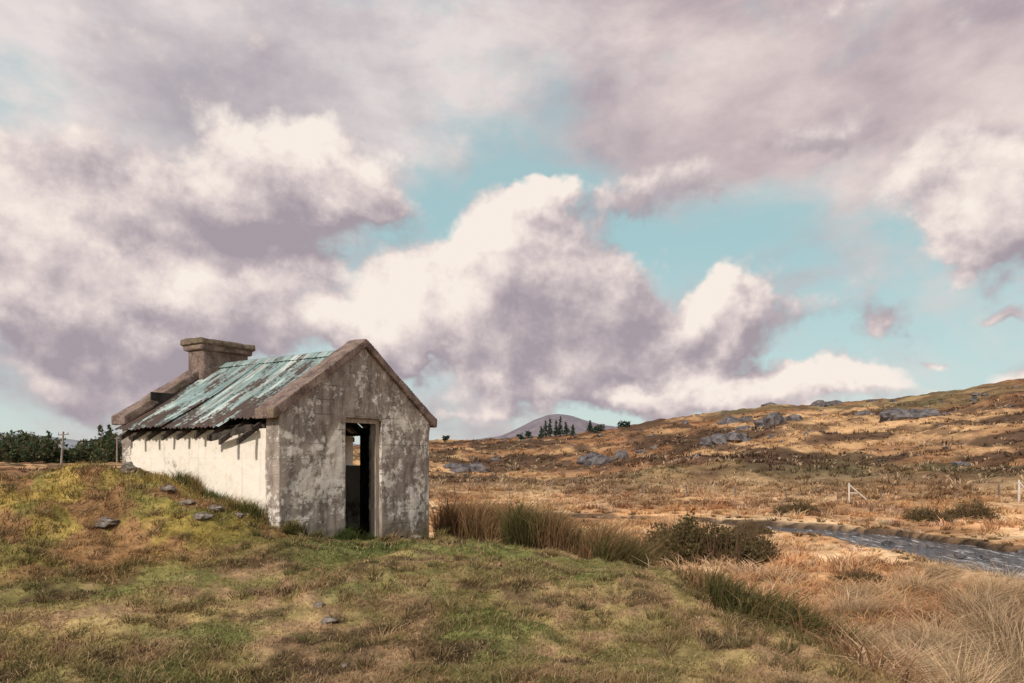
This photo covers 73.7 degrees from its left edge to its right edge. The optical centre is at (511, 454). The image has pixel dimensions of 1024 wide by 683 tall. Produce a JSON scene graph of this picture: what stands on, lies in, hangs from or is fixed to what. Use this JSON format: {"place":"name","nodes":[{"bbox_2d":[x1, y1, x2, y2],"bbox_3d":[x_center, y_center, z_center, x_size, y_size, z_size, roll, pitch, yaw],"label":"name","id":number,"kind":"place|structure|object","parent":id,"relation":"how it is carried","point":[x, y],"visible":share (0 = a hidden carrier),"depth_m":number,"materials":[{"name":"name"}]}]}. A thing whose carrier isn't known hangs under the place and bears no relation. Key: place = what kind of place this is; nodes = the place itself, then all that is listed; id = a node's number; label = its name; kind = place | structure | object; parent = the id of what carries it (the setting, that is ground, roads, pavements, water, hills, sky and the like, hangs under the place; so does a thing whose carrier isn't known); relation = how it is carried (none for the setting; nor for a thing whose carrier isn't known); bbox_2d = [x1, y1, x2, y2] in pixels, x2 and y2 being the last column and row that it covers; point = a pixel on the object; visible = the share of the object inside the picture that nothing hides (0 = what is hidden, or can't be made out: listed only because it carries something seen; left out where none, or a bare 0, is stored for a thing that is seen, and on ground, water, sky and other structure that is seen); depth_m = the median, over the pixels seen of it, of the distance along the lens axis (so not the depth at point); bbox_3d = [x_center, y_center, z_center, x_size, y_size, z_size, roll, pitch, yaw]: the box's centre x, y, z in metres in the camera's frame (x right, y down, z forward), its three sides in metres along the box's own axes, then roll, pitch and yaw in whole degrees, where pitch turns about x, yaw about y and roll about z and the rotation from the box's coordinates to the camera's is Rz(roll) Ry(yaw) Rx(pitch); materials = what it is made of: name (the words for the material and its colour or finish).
{"place":"outdoors","nodes":[
{"label":"outdoors","id":0,"kind":"place"},
{"bbox_2d":[0,432,357,449],"bbox_3d":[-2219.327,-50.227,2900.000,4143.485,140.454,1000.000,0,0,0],"label":"distant hill","id":1,"kind":"structure","parent":0,"point":[72,442],"depth_m":2917.44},
{"bbox_2d":[0,378,1023,682],"bbox_3d":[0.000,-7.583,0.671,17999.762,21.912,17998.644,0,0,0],"label":"ground","id":2,"kind":"structure","parent":0,"point":[970,438],"depth_m":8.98,"materials":[{"name":"brown plant"}]},
{"bbox_2d":[1,465,116,478],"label":"field grass","id":3,"kind":"structure","parent":2,"relation":"on","point":[35,469],"depth_m":66.26,"materials":[{"name":"plant"}]},
{"bbox_2d":[0,424,121,463],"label":"distant trees","id":4,"kind":"object","parent":2,"relation":"on","point":[23,447],"visible":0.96,"depth_m":115.70,"materials":[{"name":"green plant"}]},
{"bbox_2d":[58,431,68,464],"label":"utility pole","id":5,"kind":"object","parent":2,"relation":"on","point":[62,447],"visible":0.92,"depth_m":99.92,"materials":[{"name":"grey wood"}]},
{"bbox_2d":[95,517,119,527],"bbox_3d":[-5.325,0.886,9.006,0.345,0.138,0.332,0,0,31],"label":"rock","id":6,"kind":"object","parent":2,"relation":"on","point":[103,522],"visible":0.98,"depth_m":8.89,"materials":[{"name":"grey stone"}]},
{"bbox_2d":[114,437,119,462],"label":"utility pole","id":7,"kind":"object","parent":2,"relation":"on","point":[116,438],"visible":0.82,"depth_m":109.95,"materials":[{"name":"grey wood"}]},
{"bbox_2d":[120,462,141,472],"bbox_3d":[-6.106,0.267,10.905,0.340,0.325,0.344,0,0,0],"label":"rock","id":8,"kind":"object","parent":2,"relation":"on","point":[128,466],"visible":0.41,"depth_m":10.82,"materials":[{"name":"grey stone"}]},
{"bbox_2d":[161,485,177,492],"bbox_3d":[-4.974,0.496,9.911,0.238,0.132,0.300,0,0,0],"label":"rock","id":9,"kind":"object","parent":2,"relation":"on","point":[168,488],"visible":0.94,"depth_m":9.81,"materials":[{"name":"grey stone"}]},
{"bbox_2d":[178,499,194,504],"bbox_3d":[-4.556,0.674,9.596,0.226,0.106,0.194,0,0,14],"label":"rock","id":10,"kind":"object","parent":2,"relation":"on","point":[188,501],"visible":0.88,"depth_m":9.53,"materials":[{"name":"grey stone"}]},
{"bbox_2d":[193,512,213,520],"bbox_3d":[-4.214,0.848,9.296,0.238,0.136,0.234,0,0,27],"label":"rock","id":11,"kind":"object","parent":2,"relation":"on","point":[202,516],"visible":0.98,"depth_m":9.23,"materials":[{"name":"grey stone"}]},
{"bbox_2d":[208,504,224,511],"bbox_3d":[-4.206,0.768,9.688,0.220,0.133,0.274,0,0,0],"label":"rock","id":12,"kind":"object","parent":2,"relation":"on","point":[211,508],"visible":0.85,"depth_m":9.63,"materials":[{"name":"grey stone"}]},
{"bbox_2d":[235,513,246,517],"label":"rock","id":13,"kind":"object","parent":2,"relation":"on","point":[241,514],"visible":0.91,"depth_m":9.75,"materials":[{"name":"grey stone"}]},
{"bbox_2d":[111,337,436,538],"bbox_3d":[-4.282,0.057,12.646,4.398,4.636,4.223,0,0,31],"label":"stone hut","id":14,"kind":"object","parent":2,"relation":"on","point":[277,434],"visible":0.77,"depth_m":11.49,"materials":[{"name":"paint"}]},
{"bbox_2d":[160,468,450,540],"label":"wall foot grass","id":15,"kind":"structure","parent":2,"relation":"on","point":[260,514],"depth_m":10.56,"materials":[{"name":"green plant"}]},
{"bbox_2d":[312,602,323,606],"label":"rock","id":16,"kind":"object","parent":2,"relation":"on","point":[318,604],"visible":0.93,"depth_m":6.57,"materials":[{"name":"grey stone"}]},
{"bbox_2d":[320,616,338,623],"bbox_3d":[-1.648,1.500,6.193,0.166,0.068,0.148,0,0,0],"label":"rock","id":17,"kind":"object","parent":2,"relation":"on","point":[328,620],"visible":0.99,"depth_m":6.15,"materials":[{"name":"grey stone"}]},
{"bbox_2d":[408,534,422,538],"bbox_3d":[-1.788,1.537,12.626,0.274,0.157,0.251,0,0,0],"label":"rock","id":18,"kind":"object","parent":2,"relation":"on","point":[414,536],"visible":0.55,"depth_m":12.54,"materials":[{"name":"grey stone"}]},
{"bbox_2d":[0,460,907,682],"bbox_3d":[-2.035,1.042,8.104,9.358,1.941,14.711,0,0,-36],"label":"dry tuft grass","id":19,"kind":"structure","parent":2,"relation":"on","point":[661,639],"depth_m":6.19,"materials":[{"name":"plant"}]},
{"bbox_2d":[442,416,630,440],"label":"conifer trees","id":20,"kind":"object","parent":2,"relation":"on","point":[556,432],"visible":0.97,"depth_m":160.07,"materials":[{"name":"green plant"}]},
{"bbox_2d":[623,531,664,559],"bbox_3d":[2.956,2.332,17.230,2.125,0.950,1.744,0,0,0],"label":"gorse bush","id":21,"kind":"object","parent":2,"relation":"on","point":[645,546],"visible":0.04,"depth_m":17.02,"materials":[{"name":"green plant"}]},
{"bbox_2d":[353,386,1023,504],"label":"hill grass","id":22,"kind":"structure","parent":2,"relation":"on","point":[944,498],"depth_m":58.25,"materials":[{"name":"brown plant"}]},
{"bbox_2d":[631,503,773,567],"bbox_3d":[4.586,1.999,17.139,4.284,1.890,3.198,0,0,0],"label":"gorse bush","id":23,"kind":"object","parent":2,"relation":"on","point":[694,541],"visible":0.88,"depth_m":16.54,"materials":[{"name":"green plant"}]},
{"bbox_2d":[429,481,994,682],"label":"rush plants","id":24,"kind":"object","parent":2,"relation":"on","point":[534,530],"visible":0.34,"depth_m":11.03,"materials":[{"name":"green plant"}]},
{"bbox_2d":[429,483,1023,682],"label":"marsh grass","id":25,"kind":"structure","parent":2,"relation":"on","point":[795,572],"depth_m":16.16,"materials":[{"name":"brown plant"}]},
{"bbox_2d":[443,386,1020,476],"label":"rock outcrop","id":26,"kind":"object","parent":2,"relation":"on","point":[592,458],"visible":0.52,"depth_m":92.30,"materials":[{"name":"grey stone"}]},
{"bbox_2d":[454,482,1023,500],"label":"wire fence","id":27,"kind":"object","parent":2,"relation":"on","point":[837,495],"visible":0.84,"depth_m":39.97,"materials":[{"name":"grey metal"}]},
{"bbox_2d":[720,522,784,560],"bbox_3d":[6.029,2.278,17.646,2.200,1.192,1.993,0,0,0],"label":"gorse bush","id":28,"kind":"object","parent":2,"relation":"on","point":[772,548],"visible":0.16,"depth_m":17.19,"materials":[{"name":"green plant"}]},
{"bbox_2d":[732,517,774,536],"bbox_3d":[7.941,2.385,22.549,1.509,0.742,1.336,0,0,0],"label":"gorse bush","id":29,"kind":"object","parent":2,"relation":"on","point":[752,523],"visible":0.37,"depth_m":22.32,"materials":[{"name":"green plant"}]},
{"bbox_2d":[770,497,828,515],"bbox_3d":[12.461,2.226,29.506,2.593,1.021,1.865,0,0,0],"label":"gorse bush","id":30,"kind":"object","parent":2,"relation":"on","point":[799,505],"visible":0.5,"depth_m":29.22,"materials":[{"name":"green plant"}]},
{"bbox_2d":[848,483,867,501],"bbox_3d":[19.583,2.225,38.655,1.177,1.300,0.095,0,0,-6],"label":"fence post","id":31,"kind":"object","parent":2,"relation":"on","point":[849,486],"visible":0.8,"depth_m":38.58,"materials":[{"name":"white wood"}]},
{"bbox_2d":[827,563,889,587],"bbox_3d":[7.307,2.557,14.172,1.381,0.637,1.062,0,0,0],"label":"gorse bush","id":32,"kind":"object","parent":2,"relation":"on","point":[858,574],"visible":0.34,"depth_m":14.04,"materials":[{"name":"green plant"}]},
{"bbox_2d":[711,521,1023,578],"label":"river stones","id":33,"kind":"object","parent":2,"relation":"on","point":[902,541],"visible":0.44,"depth_m":20.91,"materials":[{"name":"grey stone"}]},
{"bbox_2d":[807,553,1023,682],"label":"pale tussock grass","id":34,"kind":"structure","parent":2,"relation":"on","point":[1008,590],"depth_m":9.15,"materials":[{"name":"beige plant"}]},
{"bbox_2d":[899,502,960,523],"bbox_3d":[16.170,2.250,26.541,2.023,1.003,2.235,0,0,0],"label":"gorse bush","id":35,"kind":"object","parent":2,"relation":"on","point":[919,515],"visible":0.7,"depth_m":26.24,"materials":[{"name":"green plant"}]},
{"bbox_2d":[943,495,1009,521],"bbox_3d":[18.449,2.176,27.689,2.642,1.436,2.567,0,0,0],"label":"gorse bush","id":36,"kind":"object","parent":2,"relation":"on","point":[978,511],"visible":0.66,"depth_m":27.25,"materials":[{"name":"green plant"}]},
{"bbox_2d":[1018,480,1023,501],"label":"gate post","id":37,"kind":"object","parent":2,"relation":"on","point":[1020,483],"visible":0.76,"depth_m":35.97,"materials":[{"name":"white wood"}]},
{"bbox_2d":[0,0,1023,444],"label":"sky","id":38,"kind":"structure","parent":0,"point":[607,212],"materials":[{"name":"white"}]},
{"bbox_2d":[482,414,617,438],"bbox_3d":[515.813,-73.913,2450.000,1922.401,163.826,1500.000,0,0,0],"label":"mountain","id":39,"kind":"structure","parent":0,"point":[579,424],"depth_m":2393.48,"materials":[{"name":"grey stone"}]},
{"bbox_2d":[609,518,1023,578],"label":"river water","id":40,"kind":"structure","parent":0,"point":[944,551],"depth_m":19.75,"materials":[{"name":"grey liquid"}]}
]}

